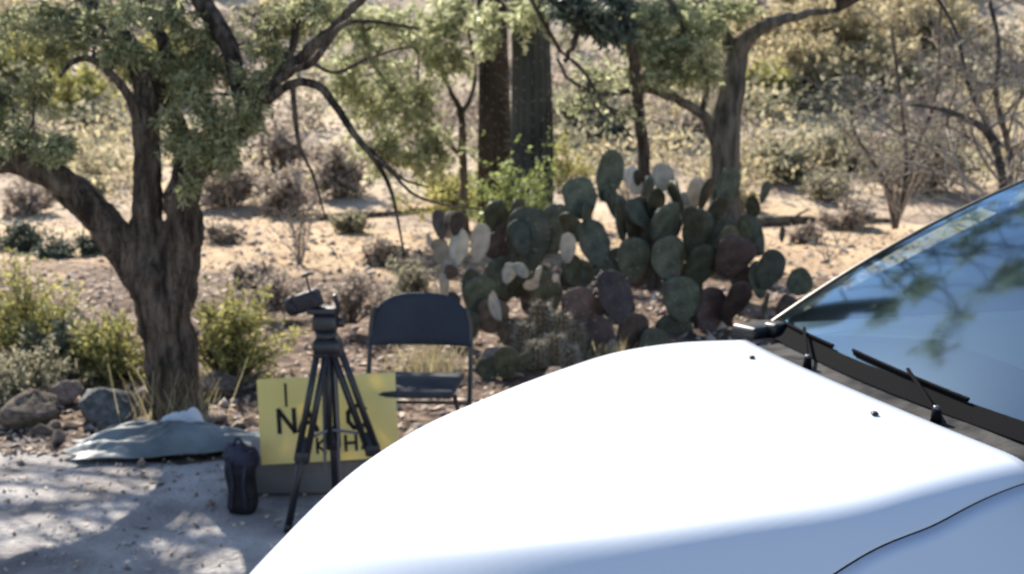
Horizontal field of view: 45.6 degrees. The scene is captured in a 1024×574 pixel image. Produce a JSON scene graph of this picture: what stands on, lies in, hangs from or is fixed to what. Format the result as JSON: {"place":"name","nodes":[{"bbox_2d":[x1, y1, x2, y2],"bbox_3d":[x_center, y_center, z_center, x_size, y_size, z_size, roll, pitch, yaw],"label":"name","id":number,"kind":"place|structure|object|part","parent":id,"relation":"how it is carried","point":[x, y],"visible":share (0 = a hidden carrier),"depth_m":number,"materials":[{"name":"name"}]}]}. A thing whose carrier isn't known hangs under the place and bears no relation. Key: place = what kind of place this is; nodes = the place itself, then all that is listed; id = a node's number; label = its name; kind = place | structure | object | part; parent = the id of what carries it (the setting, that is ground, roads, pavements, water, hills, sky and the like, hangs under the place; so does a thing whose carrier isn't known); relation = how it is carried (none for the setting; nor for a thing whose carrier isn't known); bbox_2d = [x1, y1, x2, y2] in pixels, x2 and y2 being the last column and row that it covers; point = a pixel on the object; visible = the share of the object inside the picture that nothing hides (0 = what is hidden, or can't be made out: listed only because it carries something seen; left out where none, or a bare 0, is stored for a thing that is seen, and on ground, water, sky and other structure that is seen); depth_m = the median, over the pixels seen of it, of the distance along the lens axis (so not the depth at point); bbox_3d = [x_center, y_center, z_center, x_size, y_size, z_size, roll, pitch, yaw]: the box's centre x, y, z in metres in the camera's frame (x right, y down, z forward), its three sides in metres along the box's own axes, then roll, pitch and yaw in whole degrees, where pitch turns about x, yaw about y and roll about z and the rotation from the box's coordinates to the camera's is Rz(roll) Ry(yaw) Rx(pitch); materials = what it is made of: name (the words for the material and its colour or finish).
{"place":"outdoors","nodes":[
{"label":"outdoors","id":0,"kind":"place"},
{"bbox_2d":[0,450,327,573],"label":"driveway","id":1,"kind":"structure","parent":0,"point":[239,551],"depth_m":4.80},
{"bbox_2d":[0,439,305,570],"bbox_3d":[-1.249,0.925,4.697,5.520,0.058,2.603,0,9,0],"label":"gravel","id":2,"kind":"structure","parent":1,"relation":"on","point":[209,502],"depth_m":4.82,"materials":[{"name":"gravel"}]},
{"bbox_2d":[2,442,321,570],"bbox_3d":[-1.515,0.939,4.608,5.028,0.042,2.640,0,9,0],"label":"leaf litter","id":3,"kind":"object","parent":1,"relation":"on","point":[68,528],"visible":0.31,"depth_m":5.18,"materials":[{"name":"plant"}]},
{"bbox_2d":[223,437,259,514],"bbox_3d":[-1.080,0.751,4.870,0.136,0.307,0.139,0,9,0],"label":"gear bag","id":4,"kind":"object","parent":1,"relation":"on","point":[241,459],"visible":1,"depth_m":4.83,"materials":[{"name":"black fabric"}]},
{"bbox_2d":[250,438,368,493],"bbox_3d":[-0.857,0.763,5.200,0.530,0.169,0.290,0,9,-2],"label":"storage box","id":5,"kind":"object","parent":1,"relation":"on","point":[275,479],"visible":0.27,"depth_m":5.07,"materials":[{"name":"grey plastic"}]},
{"bbox_2d":[257,372,397,464],"bbox_3d":[-0.751,0.538,4.981,0.562,0.352,0.012,-3,3,-4],"label":"yellow sign","id":6,"kind":"object","parent":5,"relation":"on","point":[281,401],"visible":0.65,"depth_m":4.98,"materials":[{"name":"plastic"}]},
{"bbox_2d":[283,294,380,532],"bbox_3d":[-0.657,0.471,4.656,0.331,0.911,0.359,5,10,28],"label":"tripod","id":7,"kind":"object","parent":1,"relation":"on","point":[328,350],"visible":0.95,"depth_m":4.64,"materials":[{"name":"grey"}]},
{"bbox_2d":[284,272,323,315],"bbox_3d":[-0.789,0.027,4.605,0.146,0.172,0.080,2,9,13],"label":"video camera","id":8,"kind":"object","parent":7,"relation":"attached to","point":[299,303],"visible":1,"depth_m":4.58,"materials":[{"name":"plastic"}]},
{"bbox_2d":[366,292,472,410],"bbox_3d":[-0.416,0.456,5.208,0.512,0.807,0.451,1,9,5],"label":"folding chair","id":9,"kind":"object","parent":1,"relation":"on","point":[418,318],"visible":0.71,"depth_m":5.34,"materials":[{"name":"black plastic"}]},
{"bbox_2d":[249,179,1023,573],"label":"white car","id":10,"kind":"object","parent":1,"relation":"on","point":[873,425],"visible":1,"depth_m":2.44,"materials":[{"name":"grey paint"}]},
{"bbox_3d":[2.124,-0.151,3.787,2.739,0.430,0.150,-2,9,-15],"label":"side window","id":11,"kind":"part","parent":10,"relation":"part of","materials":[{"name":"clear glass"}]},
{"bbox_2d":[0,0,1023,464],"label":"ground","id":12,"kind":"structure","parent":0,"point":[780,200],"depth_m":13.91,"materials":[{"name":"soil"}]},
{"bbox_2d":[0,215,53,251],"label":"dark shrub","id":13,"kind":"object","parent":12,"relation":"on","point":[22,236],"visible":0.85,"depth_m":12.99,"materials":[{"name":"green plant"}]},
{"bbox_2d":[0,180,55,218],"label":"scrub bush","id":14,"kind":"object","parent":12,"relation":"on","point":[31,200],"visible":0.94,"depth_m":16.43,"materials":[{"name":"grey plant"}]},
{"bbox_2d":[0,388,57,430],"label":"boulder","id":15,"kind":"object","parent":12,"relation":"on","point":[27,408],"visible":0.84,"depth_m":6.06,"materials":[{"name":"stone"}]},
{"bbox_2d":[23,433,40,438],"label":"rock","id":16,"kind":"object","parent":12,"relation":"on","point":[31,435],"visible":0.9,"depth_m":5.92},
{"bbox_2d":[30,423,53,437],"bbox_3d":[-2.300,0.709,5.962,0.110,0.079,0.070,-1,9,-6],"label":"rock","id":17,"kind":"object","parent":12,"relation":"on","point":[42,429],"visible":0.9,"depth_m":5.95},
{"bbox_2d":[0,236,92,363],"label":"yellow shrub","id":18,"kind":"object","parent":12,"relation":"on","point":[40,315],"visible":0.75,"depth_m":7.35,"materials":[{"name":"green plant"}]},
{"bbox_2d":[0,25,97,91],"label":"scrub bush","id":19,"kind":"object","parent":12,"relation":"on","point":[15,57],"visible":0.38,"depth_m":27.50,"materials":[{"name":"green plant"}]},
{"bbox_2d":[0,326,98,408],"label":"grey shrub","id":20,"kind":"object","parent":12,"relation":"on","point":[20,381],"visible":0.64,"depth_m":6.60,"materials":[{"name":"green plant"}]},
{"bbox_2d":[29,228,76,258],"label":"dark shrub","id":21,"kind":"object","parent":12,"relation":"on","point":[59,250],"visible":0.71,"depth_m":12.51,"materials":[{"name":"green plant"}]},
{"bbox_2d":[47,420,61,429],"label":"rock","id":22,"kind":"object","parent":12,"relation":"on","point":[55,424],"visible":0.62,"depth_m":6.02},
{"bbox_2d":[50,429,66,443],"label":"rock","id":23,"kind":"object","parent":12,"relation":"on","point":[58,436],"visible":1,"depth_m":5.84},
{"bbox_2d":[9,307,111,379],"bbox_3d":[-2.636,0.358,7.144,0.623,0.505,0.530,0,9,0],"label":"dark shrub","id":24,"kind":"object","parent":12,"relation":"on","point":[61,338],"visible":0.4,"depth_m":7.08,"materials":[{"name":"green plant"}]},
{"bbox_2d":[45,380,83,406],"bbox_3d":[-2.410,0.576,6.569,0.171,0.163,0.156,6,11,36],"label":"rock","id":25,"kind":"object","parent":12,"relation":"on","point":[67,392],"visible":0.86,"depth_m":6.51,"materials":[{"name":"stone"}]},
{"bbox_2d":[28,118,101,161],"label":"scrub bush","id":26,"kind":"object","parent":12,"relation":"on","point":[57,130],"visible":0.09,"depth_m":21.23,"materials":[{"name":"green plant"}]},
{"bbox_2d":[61,422,78,430],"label":"rock","id":27,"kind":"object","parent":12,"relation":"on","point":[66,426],"visible":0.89,"depth_m":6.05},
{"bbox_2d":[73,230,101,255],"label":"dark shrub","id":28,"kind":"object","parent":12,"relation":"on","point":[87,245],"visible":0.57,"depth_m":12.64,"materials":[{"name":"green plant"}]},
{"bbox_2d":[42,62,133,128],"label":"scrub bush","id":29,"kind":"object","parent":12,"relation":"on","point":[87,78],"visible":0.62,"depth_m":25.11,"materials":[{"name":"green plant"}]},
{"bbox_2d":[58,264,132,340],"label":"dry shrub","id":30,"kind":"object","parent":12,"relation":"on","point":[111,302],"visible":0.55,"depth_m":7.55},
{"bbox_2d":[77,171,114,196],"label":"scrub bush","id":31,"kind":"object","parent":12,"relation":"on","point":[100,190],"visible":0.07,"depth_m":17.55,"materials":[{"name":"beige plant"}]},
{"bbox_2d":[51,301,144,388],"bbox_3d":[-2.320,0.374,7.053,0.661,0.581,0.546,0,9,0],"label":"yellow shrub","id":32,"kind":"object","parent":12,"relation":"on","point":[108,339],"visible":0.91,"depth_m":6.97,"materials":[{"name":"green plant"}]},
{"bbox_2d":[96,420,106,428],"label":"rock","id":33,"kind":"object","parent":12,"relation":"on","point":[101,424],"visible":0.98,"depth_m":6.10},
{"bbox_2d":[78,388,142,427],"bbox_3d":[-2.054,0.620,6.211,0.345,0.238,0.238,3,9,19],"label":"boulder","id":34,"kind":"object","parent":12,"relation":"on","point":[96,405],"visible":0.77,"depth_m":6.13,"materials":[{"name":"stone"}]},
{"bbox_2d":[133,385,149,406],"bbox_3d":[-1.961,0.588,6.508,0.146,0.120,0.105,-3,9,-19],"label":"rock","id":35,"kind":"object","parent":12,"relation":"on","point":[140,394],"visible":0.44,"depth_m":6.47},
{"bbox_2d":[102,26,192,91],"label":"scrub bush","id":36,"kind":"object","parent":12,"relation":"on","point":[121,74],"visible":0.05,"depth_m":27.89,"materials":[{"name":"green plant"}]},
{"bbox_2d":[63,420,259,460],"bbox_3d":[-1.608,0.684,5.716,0.951,0.121,0.404,-1,9,-8],"label":"tarp","id":37,"kind":"object","parent":12,"relation":"on","point":[139,439],"visible":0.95,"depth_m":5.61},
{"bbox_2d":[160,407,204,421],"bbox_3d":[-1.611,0.639,5.918,0.245,0.090,0.109,-4,10,-22],"label":"cloth","id":38,"kind":"object","parent":37,"relation":"on","point":[192,414],"visible":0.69,"depth_m":5.90,"materials":[{"name":"fabric"}]},
{"bbox_2d":[108,358,247,424],"bbox_3d":[-1.683,0.546,6.068,0.652,0.335,0.625,0,9,0],"label":"grass tuft","id":39,"kind":"object","parent":12,"relation":"on","point":[151,408],"visible":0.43,"depth_m":6.05,"materials":[{"name":"plant"}]},
{"bbox_2d":[207,417,215,424],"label":"rock","id":40,"kind":"object","parent":12,"relation":"on","point":[211,420],"visible":0.44,"depth_m":6.08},
{"bbox_2d":[202,410,227,423],"bbox_3d":[-1.530,0.666,6.164,0.183,0.076,0.134,-6,11,-34],"label":"rock","id":41,"kind":"object","parent":12,"relation":"on","point":[221,416],"visible":0.6,"depth_m":6.15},
{"bbox_2d":[199,371,236,397],"bbox_3d":[-1.665,0.546,6.774,0.283,0.155,0.296,0,9,-2],"label":"rock","id":42,"kind":"object","parent":12,"relation":"on","point":[226,382],"visible":0.6,"depth_m":6.69,"materials":[{"name":"stone"}]},
{"bbox_2d":[203,218,250,244],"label":"scrub bush","id":43,"kind":"object","parent":12,"relation":"on","point":[224,233],"visible":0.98,"depth_m":13.10,"materials":[{"name":"grey plant"}]},
{"bbox_2d":[199,161,278,208],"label":"scrub bush","id":44,"kind":"object","parent":12,"relation":"on","point":[218,192],"visible":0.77,"depth_m":16.94,"materials":[{"name":"grey plant"}]},
{"bbox_2d":[0,0,479,420],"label":"mesquite tree","id":45,"kind":"object","parent":12,"relation":"on","point":[151,256],"visible":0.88,"depth_m":5.94,"materials":[{"name":"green plant"}]},
{"bbox_2d":[232,421,250,428],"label":"rock","id":46,"kind":"object","parent":12,"relation":"on","point":[243,425],"visible":0.95,"depth_m":6.09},
{"bbox_2d":[217,367,275,398],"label":"fallen branch","id":47,"kind":"object","parent":12,"relation":"on","point":[246,385],"visible":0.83,"depth_m":6.75,"materials":[{"name":"wood"}]},
{"bbox_2d":[191,272,311,383],"bbox_3d":[-1.613,0.274,7.066,0.912,0.739,0.760,0,9,0],"label":"yellow shrub","id":48,"kind":"object","parent":12,"relation":"on","point":[223,335],"visible":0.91,"depth_m":6.99,"materials":[{"name":"green plant"}]},
{"bbox_2d":[223,250,279,286],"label":"scrub bush","id":49,"kind":"object","parent":12,"relation":"on","point":[248,271],"visible":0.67,"depth_m":10.21,"materials":[{"name":"brown plant"}]},
{"bbox_2d":[240,264,310,319],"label":"dry shrub","id":50,"kind":"object","parent":12,"relation":"on","point":[275,304],"visible":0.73,"depth_m":8.88,"materials":[{"name":"brown plant"}]},
{"bbox_2d":[242,113,322,174],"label":"scrub bush","id":51,"kind":"object","parent":12,"relation":"on","point":[282,149],"visible":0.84,"depth_m":19.75,"materials":[{"name":"grey plant"}]},
{"bbox_2d":[249,162,333,218],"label":"scrub bush","id":52,"kind":"object","parent":12,"relation":"on","point":[275,188],"visible":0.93,"depth_m":16.41,"materials":[{"name":"grey plant"}]},
{"bbox_2d":[257,175,327,264],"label":"dry shrub","id":53,"kind":"object","parent":12,"relation":"on","point":[299,258],"visible":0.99,"depth_m":11.64,"materials":[{"name":"plant"}]},
{"bbox_2d":[290,127,391,195],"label":"scrub bush","id":54,"kind":"object","parent":12,"relation":"on","point":[325,164],"visible":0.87,"depth_m":17.80,"materials":[{"name":"grey plant"}]},
{"bbox_2d":[328,209,373,232],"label":"scrub bush","id":55,"kind":"object","parent":12,"relation":"on","point":[348,221],"visible":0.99,"depth_m":14.61,"materials":[{"name":"green plant"}]},
{"bbox_2d":[319,263,392,324],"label":"dry shrub","id":56,"kind":"object","parent":12,"relation":"on","point":[352,292],"visible":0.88,"depth_m":8.28,"materials":[{"name":"brown plant"}]},
{"bbox_2d":[316,201,438,220],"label":"fallen branch","id":57,"kind":"object","parent":12,"relation":"on","point":[376,214],"visible":0.56,"depth_m":16.49,"materials":[{"name":"wood"}]},
{"bbox_2d":[354,231,412,266],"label":"scrub bush","id":58,"kind":"object","parent":12,"relation":"on","point":[381,250],"visible":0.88,"depth_m":11.44,"materials":[{"name":"brown plant"}]},
{"bbox_2d":[385,245,440,298],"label":"grey shrub","id":59,"kind":"object","parent":12,"relation":"on","point":[414,280],"visible":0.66,"depth_m":9.08,"materials":[{"name":"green plant"}]},
{"bbox_2d":[385,166,477,223],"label":"yellow shrub","id":60,"kind":"object","parent":12,"relation":"on","point":[451,186],"visible":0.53,"depth_m":14.73,"materials":[{"name":"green plant"}]},
{"bbox_2d":[315,0,551,237],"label":"palo verde tree","id":61,"kind":"object","parent":12,"relation":"on","point":[443,23],"visible":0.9,"depth_m":13.18,"materials":[{"name":"green plant"}]},
{"bbox_2d":[376,325,505,379],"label":"grass tuft","id":62,"kind":"object","parent":12,"relation":"on","point":[433,367],"visible":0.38,"depth_m":7.11,"materials":[{"name":"plant"}]},
{"bbox_2d":[424,209,490,303],"bbox_3d":[-0.346,-0.101,7.996,0.449,0.822,0.240,-3,9,-16],"label":"prickly pear","id":63,"kind":"object","parent":12,"relation":"on","point":[452,255],"visible":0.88,"depth_m":7.96,"materials":[{"name":"plant"}]},
{"bbox_2d":[0,211,936,454],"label":"leaf litter","id":64,"kind":"object","parent":12,"relation":"on","point":[34,443],"visible":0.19,"depth_m":9.96,"materials":[{"name":"plant"}]},
{"bbox_2d":[67,357,143,381],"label":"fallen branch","id":65,"kind":"object","parent":64,"relation":"on","point":[75,377],"visible":0.12,"depth_m":7.02,"materials":[{"name":"wood"}]},
{"bbox_2d":[0,226,940,467],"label":"pebbles","id":66,"kind":"object","parent":12,"relation":"on","point":[142,463],"visible":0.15,"depth_m":10.39,"materials":[{"name":"stone"}]},
{"bbox_2d":[476,347,497,360],"bbox_3d":[-0.113,0.431,7.444,0.141,0.123,0.195,8,12,42],"label":"rock","id":67,"kind":"object","parent":12,"relation":"on","point":[488,352],"visible":0.3,"depth_m":7.41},
{"bbox_2d":[463,277,516,346],"bbox_3d":[-0.143,0.155,7.575,0.443,0.442,0.210,0,9,0],"label":"prickly pear","id":68,"kind":"object","parent":12,"relation":"on","point":[477,291],"visible":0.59,"depth_m":7.56,"materials":[{"name":"plant"}]},
{"bbox_2d":[471,0,511,225],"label":"saguaro cactus","id":69,"kind":"object","parent":12,"relation":"on","point":[493,108],"visible":0.55,"depth_m":13.33,"materials":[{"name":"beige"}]},
{"bbox_2d":[475,291,532,378],"bbox_3d":[-0.100,0.296,7.189,0.332,0.497,0.455,-5,10,-31],"label":"prickly pear","id":70,"kind":"object","parent":12,"relation":"on","point":[507,361],"visible":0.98,"depth_m":7.09,"materials":[{"name":"plant"}]},
{"bbox_2d":[0,0,1023,204],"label":"hillside scrub","id":71,"kind":"object","parent":12,"relation":"on","point":[565,37],"visible":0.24,"depth_m":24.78,"materials":[{"name":"green plant"}]},
{"bbox_2d":[451,121,575,232],"bbox_3d":[0.010,-0.702,10.772,1.175,1.551,1.140,3,9,21],"label":"creosote bush","id":72,"kind":"object","parent":12,"relation":"on","point":[509,194],"visible":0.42,"depth_m":10.66,"materials":[{"name":"green plant"}]},
{"bbox_2d":[502,262,558,289],"bbox_3d":[0.128,-0.071,7.787,0.372,0.188,0.156,2,9,13],"label":"prickly pear","id":73,"kind":"object","parent":12,"relation":"on","point":[510,271],"visible":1,"depth_m":7.77,"materials":[{"name":"plant"}]},
{"bbox_2d":[503,0,558,253],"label":"saguaro cactus","id":74,"kind":"object","parent":12,"relation":"on","point":[531,107],"visible":0.59,"depth_m":12.30,"materials":[{"name":"green"}]},
{"bbox_2d":[508,298,592,371],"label":"hedgehog cactus","id":75,"kind":"object","parent":12,"relation":"on","point":[547,341],"visible":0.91,"depth_m":7.41,"materials":[{"name":"green"}]},
{"bbox_2d":[545,367,561,374],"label":"rock","id":76,"kind":"object","parent":12,"relation":"on","point":[551,370],"visible":0.33,"depth_m":7.05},
{"bbox_2d":[554,129,596,196],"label":"shrub","id":77,"kind":"object","parent":12,"relation":"on","point":[581,170],"visible":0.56,"depth_m":14.90,"materials":[{"name":"green plant"}]},
{"bbox_2d":[552,69,626,143],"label":"scrub bush","id":78,"kind":"object","parent":12,"relation":"on","point":[571,94],"visible":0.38,"depth_m":22.55,"materials":[{"name":"green plant"}]},
{"bbox_2d":[541,0,661,288],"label":"mesquite tree","id":79,"kind":"object","parent":12,"relation":"on","point":[597,21],"visible":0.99,"depth_m":9.28,"materials":[{"name":"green plant"}]},
{"bbox_2d":[590,113,631,145],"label":"scrub bush","id":80,"kind":"object","parent":12,"relation":"on","point":[616,129],"visible":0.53,"depth_m":22.27,"materials":[{"name":"green plant"}]},
{"bbox_2d":[560,269,668,357],"bbox_3d":[0.588,0.226,7.620,0.799,0.683,0.374,1,9,7],"label":"prickly pear","id":81,"kind":"object","parent":12,"relation":"on","point":[615,297],"visible":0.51,"depth_m":7.60,"materials":[{"name":"plant"}]},
{"bbox_2d":[586,334,646,359],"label":"grass tuft","id":82,"kind":"object","parent":12,"relation":"on","point":[612,350],"visible":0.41,"depth_m":7.33,"materials":[{"name":"plant"}]},
{"bbox_2d":[593,97,667,201],"bbox_3d":[1.236,-1.407,12.406,0.707,1.142,0.587,-3,10,-21],"label":"dry shrub","id":83,"kind":"object","parent":12,"relation":"on","point":[628,195],"visible":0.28,"depth_m":12.50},
{"bbox_2d":[482,149,812,334],"bbox_3d":[0.918,-0.198,8.590,2.362,1.558,0.959,0,9,0],"label":"prickly pear","id":84,"kind":"object","parent":12,"relation":"on","point":[649,222],"visible":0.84,"depth_m":8.46,"materials":[{"name":"plant"}]},
{"bbox_2d":[646,106,706,148],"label":"scrub bush","id":85,"kind":"object","parent":12,"relation":"on","point":[684,121],"visible":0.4,"depth_m":22.35,"materials":[{"name":"beige plant"}]},
{"bbox_2d":[529,0,860,279],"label":"mesquite tree","id":86,"kind":"object","parent":12,"relation":"on","point":[663,57],"visible":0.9,"depth_m":10.27,"materials":[{"name":"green plant"}]},
{"bbox_2d":[739,186,759,211],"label":"scrub bush","id":87,"kind":"object","parent":12,"relation":"on","point":[745,194],"visible":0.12,"depth_m":16.77,"materials":[{"name":"beige plant"}]},
{"bbox_2d":[713,45,802,116],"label":"scrub bush","id":88,"kind":"object","parent":12,"relation":"on","point":[767,71],"visible":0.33,"depth_m":27.09,"materials":[{"name":"green plant"}]},
{"bbox_2d":[729,0,812,49],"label":"scrub bush","id":89,"kind":"object","parent":12,"relation":"on","point":[784,7],"visible":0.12,"depth_m":32.57,"materials":[{"name":"green plant"}]},
{"bbox_2d":[741,129,824,184],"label":"scrub bush","id":90,"kind":"object","parent":12,"relation":"on","point":[798,174],"visible":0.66,"depth_m":19.09,"materials":[{"name":"green plant"}]},
{"bbox_2d":[786,219,827,243],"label":"scrub bush","id":91,"kind":"object","parent":12,"relation":"on","point":[812,231],"visible":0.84,"depth_m":13.64,"materials":[{"name":"brown plant"}]},
{"bbox_2d":[797,293,820,305],"bbox_3d":[2.348,0.100,9.624,0.179,0.121,0.160,4,10,23],"label":"rock","id":92,"kind":"object","parent":12,"relation":"on","point":[813,303],"visible":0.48,"depth_m":9.58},
{"bbox_2d":[750,26,869,106],"bbox_3d":[6.782,-5.017,28.225,2.632,2.046,2.926,0,9,0],"label":"scrub bush","id":93,"kind":"object","parent":12,"relation":"on","point":[812,54],"visible":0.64,"depth_m":27.71,"materials":[{"name":"green plant"}]},
{"bbox_2d":[757,209,890,225],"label":"fallen branch","id":94,"kind":"object","parent":12,"relation":"on","point":[797,218],"visible":0.46,"depth_m":15.79,"materials":[{"name":"wood"}]},
{"bbox_2d":[751,0,899,76],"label":"scrub bush","id":95,"kind":"object","parent":12,"relation":"on","point":[854,29],"visible":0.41,"depth_m":29.68,"materials":[{"name":"green plant"}]},
{"bbox_2d":[796,166,858,203],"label":"scrub bush","id":96,"kind":"object","parent":12,"relation":"on","point":[829,190],"visible":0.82,"depth_m":17.57,"materials":[{"name":"green plant"}]},
{"bbox_2d":[793,217,864,264],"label":"dry shrub","id":97,"kind":"object","parent":12,"relation":"on","point":[836,242],"visible":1,"depth_m":10.57,"materials":[{"name":"plant"}]},
{"bbox_2d":[826,286,844,299],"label":"rock","id":98,"kind":"object","parent":12,"relation":"on","point":[835,291],"visible":0.34,"depth_m":9.67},
{"bbox_2d":[797,122,878,172],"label":"scrub bush","id":99,"kind":"object","parent":12,"relation":"on","point":[832,144],"visible":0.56,"depth_m":20.24,"materials":[{"name":"green plant"}]},
{"bbox_2d":[815,196,877,229],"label":"scrub bush","id":100,"kind":"object","parent":12,"relation":"on","point":[839,219],"visible":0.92,"depth_m":15.26,"materials":[{"name":"grey plant"}]},
{"bbox_2d":[743,0,1023,246],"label":"bare tree","id":101,"kind":"object","parent":12,"relation":"on","point":[996,146],"visible":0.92,"depth_m":9.51,"materials":[{"name":"brown plant"}]},
{"bbox_2d":[841,31,933,100],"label":"scrub bush","id":102,"kind":"object","parent":12,"relation":"on","point":[876,61],"visible":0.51,"depth_m":28.11,"materials":[{"name":"green plant"}]},
{"bbox_2d":[790,0,1020,228],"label":"bare tree","id":103,"kind":"object","parent":12,"relation":"on","point":[892,205],"visible":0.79,"depth_m":12.36,"materials":[{"name":"brown plant"}]},
{"bbox_2d":[836,120,985,197],"bbox_3d":[5.944,-1.929,18.266,2.186,1.256,1.761,0,9,0],"label":"scrub bush","id":104,"kind":"object","parent":12,"relation":"on","point":[965,158],"visible":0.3,"depth_m":17.97,"materials":[{"name":"green plant"}]},
{"bbox_2d":[869,0,1010,65],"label":"scrub bush","id":105,"kind":"object","parent":12,"relation":"on","point":[897,20],"visible":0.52,"depth_m":31.97,"materials":[{"name":"green plant"}]}
]}

